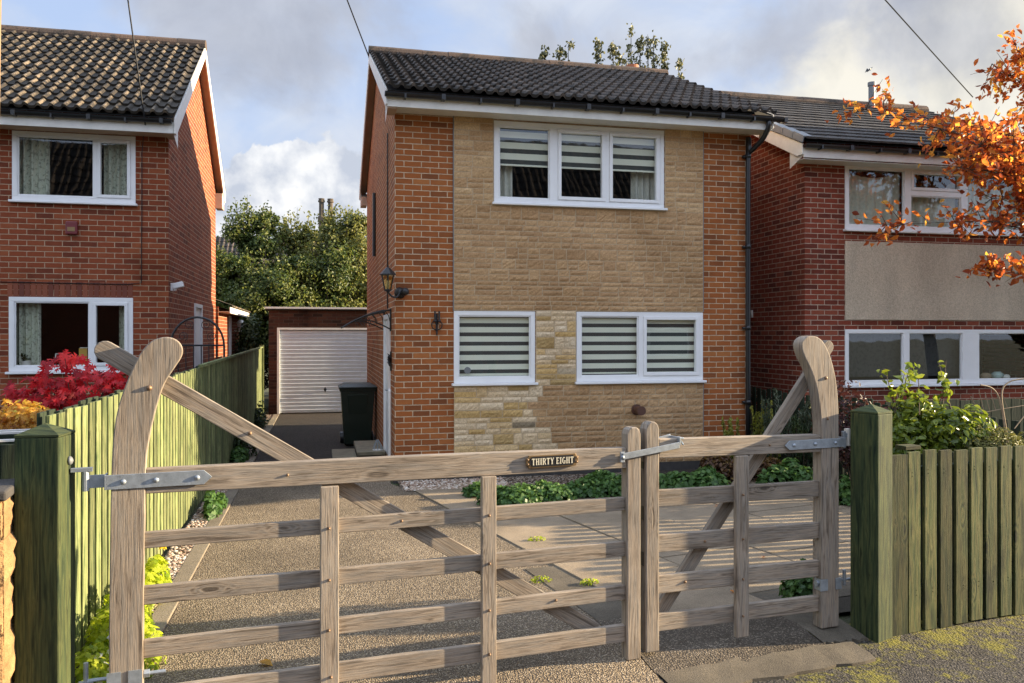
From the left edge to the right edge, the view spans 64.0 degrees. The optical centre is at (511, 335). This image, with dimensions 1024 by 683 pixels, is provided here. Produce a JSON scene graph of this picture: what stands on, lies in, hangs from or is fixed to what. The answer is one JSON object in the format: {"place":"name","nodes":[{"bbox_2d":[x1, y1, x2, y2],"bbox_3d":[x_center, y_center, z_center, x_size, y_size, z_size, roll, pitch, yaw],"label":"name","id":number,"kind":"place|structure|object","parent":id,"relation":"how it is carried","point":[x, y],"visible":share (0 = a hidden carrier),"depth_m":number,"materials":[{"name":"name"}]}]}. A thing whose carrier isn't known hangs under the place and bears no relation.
{"place":"outdoors","nodes":[
{"label":"outdoors","id":0,"kind":"place"},
{"bbox_2d":[216,198,366,267],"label":"distant house","id":1,"kind":"structure","parent":0,"point":[228,247],"depth_m":56.68,"materials":[{"name":"brown brick"}]},
{"bbox_2d":[254,413,355,461],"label":"driveway","id":2,"kind":"structure","parent":0,"point":[315,436],"depth_m":15.67,"materials":[{"name":"asphalt"}]},
{"bbox_2d":[332,449,356,457],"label":"step slab","id":3,"kind":"structure","parent":2,"relation":"on","point":[343,453],"depth_m":12.56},
{"bbox_2d":[338,382,376,444],"bbox_3d":[-2.668,1.342,14.111,0.640,1.055,0.796,0,0,-13],"label":"wheelie bin","id":4,"kind":"object","parent":2,"relation":"on","point":[357,402],"visible":0.96,"depth_m":13.82,"materials":[{"name":"black plastic"}]},
{"bbox_2d":[356,453,383,456],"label":"step block","id":5,"kind":"structure","parent":2,"relation":"on","point":[369,455],"depth_m":11.85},
{"bbox_2d":[354,440,385,455],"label":"step slab","id":6,"kind":"structure","parent":5,"relation":"on","point":[364,448],"depth_m":12.13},
{"bbox_2d":[373,440,382,450],"bbox_3d":[-1.963,1.593,11.966,0.150,0.151,0.150,0,0,-13],"label":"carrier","id":7,"kind":"object","parent":6,"relation":"on","point":[377,449],"visible":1,"depth_m":11.95,"materials":[{"name":"metal"}]},
{"bbox_2d":[265,307,366,413],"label":"garage","id":8,"kind":"structure","parent":0,"point":[317,356],"depth_m":19.74,"materials":[{"name":"brown brick"}]},
{"bbox_2d":[280,330,366,412],"bbox_3d":[-4.492,0.863,19.787,2.150,1.985,0.087,0,0,-13],"label":"garage door","id":9,"kind":"structure","parent":8,"relation":"in","point":[313,363],"depth_m":19.77,"materials":[{"name":"white metal"}]},
{"bbox_2d":[144,481,602,682],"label":"driveway","id":10,"kind":"structure","parent":0,"point":[259,556],"depth_m":5.90,"materials":[{"name":"gravel"}]},
{"bbox_2d":[260,659,272,665],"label":"fallen leaf","id":11,"kind":"object","parent":10,"relation":"on","point":[266,661],"visible":1,"depth_m":4.65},
{"bbox_2d":[531,575,552,582],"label":"weed","id":12,"kind":"object","parent":10,"relation":"on","point":[545,577],"visible":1,"depth_m":6.20,"materials":[{"name":"green plant"}]},
{"bbox_2d":[75,371,850,679],"bbox_3d":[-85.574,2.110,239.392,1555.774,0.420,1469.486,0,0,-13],"label":"ground","id":13,"kind":"structure","parent":0,"point":[845,617],"depth_m":8.91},
{"bbox_2d":[0,0,1,67],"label":"telegraph pole","id":14,"kind":"object","parent":13,"relation":"on","point":[0,33],"depth_m":6.29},
{"bbox_2d":[0,479,16,682],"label":"stone wall","id":15,"kind":"structure","parent":13,"relation":"on","point":[8,540],"depth_m":3.52,"materials":[{"name":"stone"}]},
{"bbox_2d":[0,398,49,429],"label":"golden bush","id":16,"kind":"object","parent":13,"relation":"on","point":[18,417],"visible":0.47,"depth_m":5.89,"materials":[{"name":"orange plant"}]},
{"bbox_2d":[14,423,75,682],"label":"gate post","id":17,"kind":"object","parent":13,"relation":"on","point":[44,550],"visible":1,"depth_m":3.63,"materials":[{"name":"wood"}]},
{"bbox_2d":[70,337,683,682],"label":"timber gate","id":18,"kind":"structure","parent":17,"relation":"attached to","point":[131,481],"depth_m":4.16,"materials":[{"name":"wood"}]},
{"bbox_2d":[1,349,128,410],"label":"red maple","id":19,"kind":"object","parent":13,"relation":"on","point":[70,390],"visible":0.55,"depth_m":8.55,"materials":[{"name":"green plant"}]},
{"bbox_2d":[0,25,225,417],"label":"house","id":20,"kind":"structure","parent":13,"relation":"on","point":[111,173],"depth_m":12.10,"materials":[{"name":"red brick"}]},
{"bbox_2d":[17,353,30,364],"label":"potted plant","id":21,"kind":"object","parent":20,"relation":"on","point":[23,362],"visible":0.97,"depth_m":11.84,"materials":[{"name":"green plant"}]},
{"bbox_2d":[5,297,132,373],"bbox_3d":[-6.387,-0.004,11.926,1.701,1.103,0.276,0,0,-13],"label":"window","id":22,"kind":"structure","parent":20,"relation":"in","point":[24,312],"depth_m":11.89,"materials":[{"name":"white plastic"}]},
{"bbox_2d":[65,221,77,234],"bbox_3d":[-6.361,-1.557,11.832,0.156,0.190,0.066,0,0,-13],"label":"alarm box","id":23,"kind":"object","parent":20,"relation":"attached to","point":[71,227],"visible":1,"depth_m":11.81,"materials":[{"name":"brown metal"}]},
{"bbox_2d":[8,130,137,205],"bbox_3d":[-6.350,-2.516,11.935,1.695,1.227,0.276,0,0,-13],"label":"window","id":24,"kind":"structure","parent":20,"relation":"in","point":[30,149],"depth_m":11.92,"materials":[{"name":"white plastic"}]},
{"bbox_2d":[79,347,87,364],"bbox_3d":[-6.298,0.328,12.067,0.135,0.314,0.070,0,0,-13],"label":"tall carton","id":25,"kind":"object","parent":20,"relation":"on","point":[83,350],"visible":0.48,"depth_m":12.04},
{"bbox_2d":[127,0,145,124],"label":"telephone wire","id":26,"kind":"object","parent":20,"relation":"attached to","point":[136,59],"visible":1,"depth_m":11.41,"materials":[{"name":"black plastic"}]},
{"bbox_2d":[170,281,183,290],"bbox_3d":[-5.057,-0.746,12.384,0.183,0.147,0.125,0,0,-13],"label":"security light","id":27,"kind":"object","parent":20,"relation":"attached to","point":[175,286],"visible":1,"depth_m":12.32,"materials":[{"name":"white plastic"}]},
{"bbox_2d":[37,345,263,667],"bbox_3d":[-3.986,1.040,11.275,0.124,1.660,14.870,0,0,-13],"label":"boundary fence","id":28,"kind":"object","parent":13,"relation":"on","point":[180,435],"visible":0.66,"depth_m":6.66,"materials":[{"name":"wood"}]},
{"bbox_2d":[0,431,23,478],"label":"planter trough","id":29,"kind":"object","parent":28,"relation":"attached to","point":[7,455],"visible":0.11,"depth_m":3.81,"materials":[{"name":"wood"}]},
{"bbox_2d":[0,429,28,431],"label":"planter trough","id":30,"kind":"object","parent":28,"relation":"attached to","point":[10,430],"depth_m":4.62,"materials":[{"name":"plastic"}]},
{"bbox_2d":[169,316,224,375],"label":"iron arch gate","id":31,"kind":"structure","parent":13,"relation":"on","point":[200,317],"depth_m":11.90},
{"bbox_2d":[149,415,272,614],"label":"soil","id":32,"kind":"structure","parent":13,"relation":"on","point":[268,417],"depth_m":13.75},
{"bbox_2d":[75,593,166,682],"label":"lime groundcover","id":33,"kind":"object","parent":32,"relation":"on","point":[98,659],"visible":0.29,"depth_m":4.33,"materials":[{"name":"green plant"}]},
{"bbox_2d":[145,547,171,611],"bbox_3d":[-2.545,1.672,5.818,0.245,0.461,0.688,0,0,-13],"label":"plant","id":34,"kind":"object","parent":32,"relation":"on","point":[155,567],"visible":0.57,"depth_m":5.77,"materials":[{"name":"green plant"}]},
{"bbox_2d":[149,490,226,615],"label":"pebbles","id":35,"kind":"object","parent":32,"relation":"on","point":[174,560],"visible":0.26,"depth_m":7.07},
{"bbox_2d":[202,490,228,520],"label":"fence plant","id":36,"kind":"object","parent":32,"relation":"on","point":[214,503],"visible":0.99,"depth_m":8.48,"materials":[{"name":"green plant"}]},
{"bbox_2d":[230,445,249,462],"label":"fence plant","id":37,"kind":"object","parent":32,"relation":"on","point":[239,453],"visible":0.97,"depth_m":12.05,"materials":[{"name":"green plant"}]},
{"bbox_2d":[233,437,256,456],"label":"fence plant","id":38,"kind":"object","parent":32,"relation":"on","point":[238,442],"visible":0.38,"depth_m":12.49,"materials":[{"name":"green plant"}]},
{"bbox_2d":[254,399,268,427],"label":"fence plant","id":39,"kind":"object","parent":32,"relation":"on","point":[260,420],"visible":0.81,"depth_m":16.52,"materials":[{"name":"green plant"}]},
{"bbox_2d":[146,414,278,663],"bbox_3d":[-3.789,1.886,11.706,0.126,0.068,15.800,0,0,-13],"label":"edging strip","id":40,"kind":"object","parent":13,"relation":"on","point":[162,614],"visible":0.36,"depth_m":6.70,"materials":[{"name":"concrete"}]},
{"bbox_2d":[216,299,250,358],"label":"brick outhouse","id":41,"kind":"structure","parent":13,"relation":"on","point":[227,320],"depth_m":19.15,"materials":[{"name":"red brick"}]},
{"bbox_2d":[229,316,231,355],"bbox_3d":[-6.854,0.220,19.838,0.062,1.400,0.550,0,0,-13],"label":"window","id":42,"kind":"structure","parent":41,"relation":"in","point":[230,317],"depth_m":20.04,"materials":[{"name":"white plastic"}]},
{"bbox_2d":[234,320,243,331],"bbox_3d":[-6.921,-0.253,20.881,0.228,0.314,0.243,0,0,32],"label":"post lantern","id":43,"kind":"object","parent":41,"relation":"attached to","point":[239,322],"visible":0.73,"depth_m":20.81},
{"bbox_2d":[216,246,258,319],"bbox_3d":[-8.745,-0.420,24.626,2.563,4.593,2.521,0,0,-13],"label":"garden tree","id":44,"kind":"object","parent":13,"relation":"on","point":[229,264],"visible":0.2,"depth_m":24.30,"materials":[{"name":"green plant"}]},
{"bbox_2d":[232,313,268,390],"bbox_3d":[-6.718,0.653,21.076,1.070,2.444,2.074,0,0,-13],"label":"ivy bush","id":45,"kind":"object","parent":13,"relation":"on","point":[248,334],"visible":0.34,"depth_m":20.69,"materials":[{"name":"green plant"}]},
{"bbox_2d":[216,195,288,332],"bbox_3d":[-8.302,-1.249,25.803,2.714,6.260,2.802,0,0,-13],"label":"garden tree","id":46,"kind":"object","parent":13,"relation":"on","point":[259,244],"visible":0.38,"depth_m":25.42,"materials":[{"name":"green plant"}]},
{"bbox_2d":[222,251,321,371],"bbox_3d":[-7.022,-0.313,24.306,3.082,4.380,2.988,0,0,-13],"label":"garden tree","id":47,"kind":"object","parent":13,"relation":"on","point":[272,286],"visible":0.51,"depth_m":23.67,"materials":[{"name":"green plant"}]},
{"bbox_2d":[259,206,326,285],"bbox_3d":[-7.152,-1.222,27.067,2.548,6.208,2.774,0,0,9],"label":"garden tree","id":48,"kind":"object","parent":13,"relation":"on","point":[295,239],"visible":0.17,"depth_m":26.89,"materials":[{"name":"green plant"}]},
{"bbox_2d":[277,240,366,306],"bbox_3d":[-5.971,-0.515,25.232,2.963,4.789,3.118,0,0,31],"label":"garden tree","id":49,"kind":"object","parent":13,"relation":"on","point":[328,272],"visible":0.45,"depth_m":24.72,"materials":[{"name":"green plant"}]},
{"bbox_2d":[300,201,366,305],"bbox_3d":[-5.386,-1.222,26.466,3.118,6.194,2.936,0,0,-13],"label":"garden tree","id":50,"kind":"object","parent":13,"relation":"on","point":[350,228],"visible":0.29,"depth_m":26.00,"materials":[{"name":"green plant"}]},
{"bbox_2d":[328,253,366,306],"bbox_3d":[-4.787,-0.457,26.146,2.963,4.680,2.928,0,0,-13],"label":"garden tree","id":51,"kind":"object","parent":13,"relation":"on","point":[362,287],"visible":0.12,"depth_m":25.38,"materials":[{"name":"green plant"}]},
{"bbox_2d":[538,39,574,60],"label":"poplar tree","id":52,"kind":"object","parent":13,"relation":"on","point":[561,51],"visible":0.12,"depth_m":28.03,"materials":[{"name":"green plant"}]},
{"bbox_2d":[341,46,787,483],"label":"detached house","id":53,"kind":"structure","parent":13,"relation":"on","point":[563,248],"depth_m":11.10,"materials":[{"name":"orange brick"}]},
{"bbox_2d":[347,0,368,56],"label":"telephone wire","id":54,"kind":"object","parent":53,"relation":"attached to","point":[357,28],"visible":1,"depth_m":12.95,"materials":[{"name":"black plastic"}]},
{"bbox_2d":[387,351,391,370],"bbox_3d":[-1.639,0.340,10.966,0.055,0.260,0.161,0,0,-13],"label":"wall ornament","id":55,"kind":"object","parent":53,"relation":"attached to","point":[389,359],"depth_m":10.96,"materials":[{"name":"black metal"}]},
{"bbox_2d":[379,265,408,298],"bbox_3d":[-1.505,-0.685,10.440,0.362,0.420,0.209,0,0,-33],"label":"wall lantern","id":56,"kind":"object","parent":53,"relation":"attached to","point":[399,292],"depth_m":10.39,"materials":[{"name":"black metal"}]},
{"bbox_2d":[431,311,442,334],"bbox_3d":[-0.973,-0.160,10.621,0.148,0.320,0.067,0,0,-13],"label":"wall sconce","id":57,"kind":"object","parent":53,"relation":"attached to","point":[436,320],"depth_m":10.62,"materials":[{"name":"black metal"}]},
{"bbox_2d":[451,311,537,385],"bbox_3d":[-0.228,0.165,10.831,1.155,0.980,0.152,0,0,-13],"label":"window","id":58,"kind":"structure","parent":53,"relation":"in","point":[485,342],"depth_m":10.88,"materials":[{"name":"white plastic"}]},
{"bbox_2d":[492,120,667,210],"bbox_3d":[0.915,-2.287,11.181,2.470,1.115,0.316,0,0,-13],"label":"window","id":59,"kind":"structure","parent":53,"relation":"in","point":[645,151],"depth_m":11.14,"materials":[{"name":"white plastic"}]},
{"bbox_2d":[575,312,706,383],"bbox_3d":[1.773,0.165,11.297,1.915,0.980,0.152,0,0,-13],"label":"window","id":60,"kind":"structure","parent":53,"relation":"in","point":[645,344],"depth_m":11.31,"materials":[{"name":"white plastic"}]},
{"bbox_2d":[592,37,626,65],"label":"poplar tree","id":61,"kind":"object","parent":13,"relation":"on","point":[612,48],"visible":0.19,"depth_m":28.45,"materials":[{"name":"green plant"}]},
{"bbox_2d":[624,23,654,67],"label":"poplar tree","id":62,"kind":"object","parent":13,"relation":"on","point":[640,44],"visible":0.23,"depth_m":29.79,"materials":[{"name":"green plant"}]},
{"bbox_2d":[648,30,685,79],"bbox_3d":[5.655,-4.666,30.148,1.658,13.071,0.878,0,0,-13],"label":"poplar tree","id":63,"kind":"object","parent":13,"relation":"on","point":[663,54],"visible":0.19,"depth_m":30.01,"materials":[{"name":"green plant"}]},
{"bbox_2d":[844,404,892,642],"bbox_3d":[2.295,1.214,5.284,0.163,1.552,0.242,0,0,-34],"label":"gate post","id":64,"kind":"object","parent":13,"relation":"on","point":[869,438],"visible":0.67,"depth_m":5.20,"materials":[{"name":"wood"}]},
{"bbox_2d":[640,336,850,652],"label":"timber gate","id":65,"kind":"structure","parent":64,"relation":"attached to","point":[823,442],"depth_m":5.06,"materials":[{"name":"brown wood"}]},
{"bbox_2d":[826,24,1023,287],"bbox_3d":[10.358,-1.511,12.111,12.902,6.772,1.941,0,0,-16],"label":"autumn tree","id":66,"kind":"object","parent":13,"relation":"on","point":[994,139],"visible":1,"depth_m":10.83,"materials":[{"name":"orange plant"}]},
{"bbox_2d":[885,398,1023,434],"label":"garden screen","id":67,"kind":"object","parent":13,"relation":"on","point":[1015,413],"visible":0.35,"depth_m":10.23,"materials":[{"name":"wood"}]},
{"bbox_2d":[398,472,621,490],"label":"gravel bed","id":68,"kind":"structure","parent":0,"point":[561,479],"depth_m":10.63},
{"bbox_2d":[400,476,509,490],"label":"house pebbles","id":69,"kind":"object","parent":68,"relation":"on","point":[417,483],"visible":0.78,"depth_m":10.28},
{"bbox_2d":[1,0,1023,237],"label":"sky","id":70,"kind":"structure","parent":0,"point":[288,78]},
{"bbox_2d":[510,468,728,486],"bbox_3d":[1.855,1.858,10.473,4.360,0.001,1.560,0,0,-13],"label":"flower bed","id":71,"kind":"object","parent":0,"point":[679,470],"visible":0.1,"depth_m":11.29,"materials":[{"name":"soil"}]},
{"bbox_2d":[659,470,682,488],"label":"border plant","id":72,"kind":"object","parent":71,"relation":"on","point":[666,482],"visible":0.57,"depth_m":9.80,"materials":[{"name":"green plant"}]},
{"bbox_2d":[672,465,730,487],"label":"border plant","id":73,"kind":"object","parent":71,"relation":"on","point":[705,476],"visible":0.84,"depth_m":9.71,"materials":[{"name":"green plant"}]},
{"bbox_2d":[698,455,754,483],"bbox_3d":[2.708,1.612,10.356,0.719,0.499,0.521,0,0,-13],"label":"border plant","id":74,"kind":"object","parent":71,"relation":"on","point":[719,462],"visible":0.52,"depth_m":10.26,"materials":[{"name":"brown plant"}]},
{"bbox_2d":[721,416,739,461],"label":"golden shrub","id":75,"kind":"object","parent":71,"relation":"on","point":[729,432],"visible":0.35,"depth_m":10.90,"materials":[{"name":"green plant"}]},
{"bbox_2d":[750,400,772,460],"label":"golden shrub","id":76,"kind":"object","parent":71,"relation":"on","point":[756,429],"visible":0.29,"depth_m":11.20,"materials":[{"name":"green plant"}]},
{"bbox_2d":[751,456,781,480],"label":"border plant","id":77,"kind":"object","parent":71,"relation":"on","point":[769,462],"visible":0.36,"depth_m":10.39,"materials":[{"name":"brown plant"}]},
{"bbox_2d":[770,409,780,459],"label":"golden shrub","id":78,"kind":"object","parent":71,"relation":"on","point":[771,418],"visible":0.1,"depth_m":10.80,"materials":[{"name":"green plant"}]},
{"bbox_2d":[760,387,812,465],"bbox_3d":[3.759,1.283,10.983,0.803,1.178,0.782,0,0,25],"label":"lavender bush","id":79,"kind":"object","parent":71,"relation":"on","point":[807,415],"visible":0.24,"depth_m":10.88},
{"bbox_2d":[791,414,812,470],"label":"lavender bush","id":80,"kind":"object","parent":71,"relation":"on","point":[796,426],"visible":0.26,"depth_m":10.27,"materials":[{"name":"green plant"}]},
{"bbox_2d":[414,491,850,617],"bbox_3d":[1.985,1.869,7.988,5.313,0.001,5.020,0,0,-13],"label":"paving bed","id":81,"kind":"object","parent":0,"point":[844,604],"visible":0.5,"depth_m":5.74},
{"bbox_2d":[409,479,920,610],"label":"paving slabs","id":82,"kind":"structure","parent":81,"relation":"on","point":[554,531],"depth_m":7.65,"materials":[{"name":"concrete"}]},
{"bbox_2d":[461,481,498,497],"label":"geranium clump","id":83,"kind":"object","parent":82,"relation":"on","point":[471,490],"visible":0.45,"depth_m":9.44,"materials":[{"name":"green plant"}]},
{"bbox_2d":[474,482,548,505],"bbox_3d":[0.043,1.741,8.957,0.893,0.258,0.632,0,0,-13],"label":"geranium clump","id":84,"kind":"object","parent":82,"relation":"on","point":[523,493],"visible":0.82,"depth_m":8.86,"materials":[{"name":"green plant"}]},
{"bbox_2d":[527,536,543,540],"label":"weed","id":85,"kind":"object","parent":82,"relation":"on","point":[536,537],"visible":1,"depth_m":7.44,"materials":[{"name":"green plant"}]},
{"bbox_2d":[530,478,577,501],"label":"geranium clump","id":86,"kind":"object","parent":82,"relation":"on","point":[556,491],"visible":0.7,"depth_m":9.09,"materials":[{"name":"green plant"}]},
{"bbox_2d":[562,480,587,497],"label":"geranium clump","id":87,"kind":"object","parent":82,"relation":"on","point":[575,486],"visible":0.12,"depth_m":9.51,"materials":[{"name":"green plant"}]},
{"bbox_2d":[566,469,621,497],"bbox_3d":[1.021,1.719,9.633,0.967,0.297,0.757,0,0,-13],"label":"geranium clump","id":88,"kind":"object","parent":82,"relation":"on","point":[601,483],"visible":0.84,"depth_m":9.42,"materials":[{"name":"green plant"}]},
{"bbox_2d":[756,457,812,483],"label":"border plant","id":89,"kind":"object","parent":82,"relation":"on","point":[785,471],"visible":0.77,"depth_m":9.88,"materials":[{"name":"green plant"}]},
{"bbox_2d":[839,473,850,505],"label":"border plant","id":90,"kind":"object","parent":82,"relation":"on","point":[844,490],"visible":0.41,"depth_m":8.95,"materials":[{"name":"green plant"}]},
{"bbox_2d":[836,380,900,481],"bbox_3d":[3.852,1.178,9.031,0.876,1.395,0.838,0,0,30],"label":"purple shrub","id":91,"kind":"object","parent":82,"relation":"on","point":[847,455],"visible":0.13,"depth_m":8.97,"materials":[{"name":"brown plant"}]},
{"bbox_2d":[751,387,1023,478],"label":"side fence","id":92,"kind":"object","parent":82,"relation":"on","point":[758,400],"visible":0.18,"depth_m":11.19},
{"bbox_2d":[971,378,1023,442],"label":"twig hoops","id":93,"kind":"object","parent":92,"relation":"attached to","point":[1002,410],"visible":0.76,"depth_m":7.51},
{"bbox_2d":[949,423,1023,449],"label":"conifer mound","id":94,"kind":"object","parent":81,"relation":"on","point":[1002,440],"visible":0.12,"depth_m":6.02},
{"bbox_2d":[526,541,920,620],"bbox_3d":[2.466,1.890,6.665,4.501,0.054,1.472,0,0,-21],"label":"apron","id":95,"kind":"object","parent":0,"point":[562,580],"visible":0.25,"depth_m":6.00,"materials":[{"name":"concrete"}]},
{"bbox_2d":[580,578,598,585],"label":"weed","id":96,"kind":"object","parent":95,"relation":"on","point":[589,581],"visible":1,"depth_m":6.13,"materials":[{"name":"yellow plant"}]},
{"bbox_2d":[876,360,1000,560],"bbox_3d":[3.191,1.032,6.225,0.987,1.682,0.601,0,0,-13],"label":"laurel bush","id":97,"kind":"object","parent":95,"relation":"on","point":[916,422],"visible":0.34,"depth_m":6.10,"materials":[{"name":"green plant"}]},
{"bbox_2d":[640,606,1023,682],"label":"pavement","id":98,"kind":"structure","parent":0,"point":[987,650],"depth_m":4.98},
{"bbox_2d":[339,642,663,682],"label":"grit threshold","id":99,"kind":"object","parent":98,"relation":"on","point":[607,663],"visible":0.53,"depth_m":4.59,"materials":[{"name":"gravel"}]},
{"bbox_2d":[597,616,823,676],"bbox_3d":[1.246,1.911,5.191,1.209,0.100,0.820,0,0,-20],"label":"tar patch","id":100,"kind":"object","parent":98,"relation":"on","point":[681,648],"visible":0.59,"depth_m":5.02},
{"bbox_2d":[659,641,875,682],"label":"concrete lip","id":101,"kind":"object","parent":98,"relation":"on","point":[792,663],"visible":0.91,"depth_m":4.78,"materials":[{"name":"concrete"}]},
{"bbox_2d":[782,612,868,643],"bbox_3d":[1.968,1.908,5.436,0.344,0.098,0.722,0,0,-20],"label":"concrete pad","id":102,"kind":"object","parent":98,"relation":"on","point":[843,631],"visible":0.59,"depth_m":5.22,"materials":[{"name":"concrete"}]},
{"bbox_2d":[778,558,812,597],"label":"border plant","id":103,"kind":"object","parent":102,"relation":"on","point":[797,587],"visible":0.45,"depth_m":5.63,"materials":[{"name":"green plant"}]},
{"bbox_2d":[892,445,1023,636],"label":"road fence","id":104,"kind":"object","parent":98,"relation":"on","point":[972,532],"visible":1,"depth_m":5.44,"materials":[{"name":"wood"}]},
{"bbox_2d":[895,444,920,449],"bbox_3d":[2.613,0.735,5.408,0.130,0.028,0.090,0,0,-21],"label":"wood offcut","id":105,"kind":"object","parent":104,"relation":"on","point":[908,447],"visible":1,"depth_m":5.38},
{"bbox_2d":[718,81,1023,458],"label":"house","id":106,"kind":"structure","parent":0,"point":[819,270],"depth_m":12.48,"materials":[{"name":"red brick"}]},
{"bbox_2d":[885,0,972,96],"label":"telephone wire","id":107,"kind":"object","parent":106,"relation":"attached to","point":[927,46],"visible":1,"depth_m":14.57,"materials":[{"name":"black plastic"}]},
{"bbox_2d":[843,166,1023,236],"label":"window","id":108,"kind":"structure","parent":106,"relation":"in","point":[862,194],"depth_m":12.48,"materials":[{"name":"white plastic"}]},
{"bbox_2d":[843,329,1023,387],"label":"window","id":109,"kind":"structure","parent":106,"relation":"in","point":[867,351],"depth_m":12.50,"materials":[{"name":"white plastic"}]},
{"bbox_2d":[980,373,991,377],"bbox_3d":[7.474,0.641,12.959,0.209,0.112,0.108,0,0,-13],"label":"bowl","id":110,"kind":"object","parent":106,"relation":"on","point":[985,375],"visible":0.7,"depth_m":12.92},
{"bbox_2d":[991,372,1003,377],"bbox_3d":[7.714,0.633,13.007,0.237,0.128,0.124,0,0,-13],"label":"bowl","id":111,"kind":"object","parent":106,"relation":"on","point":[997,374],"visible":0.77,"depth_m":12.96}
]}

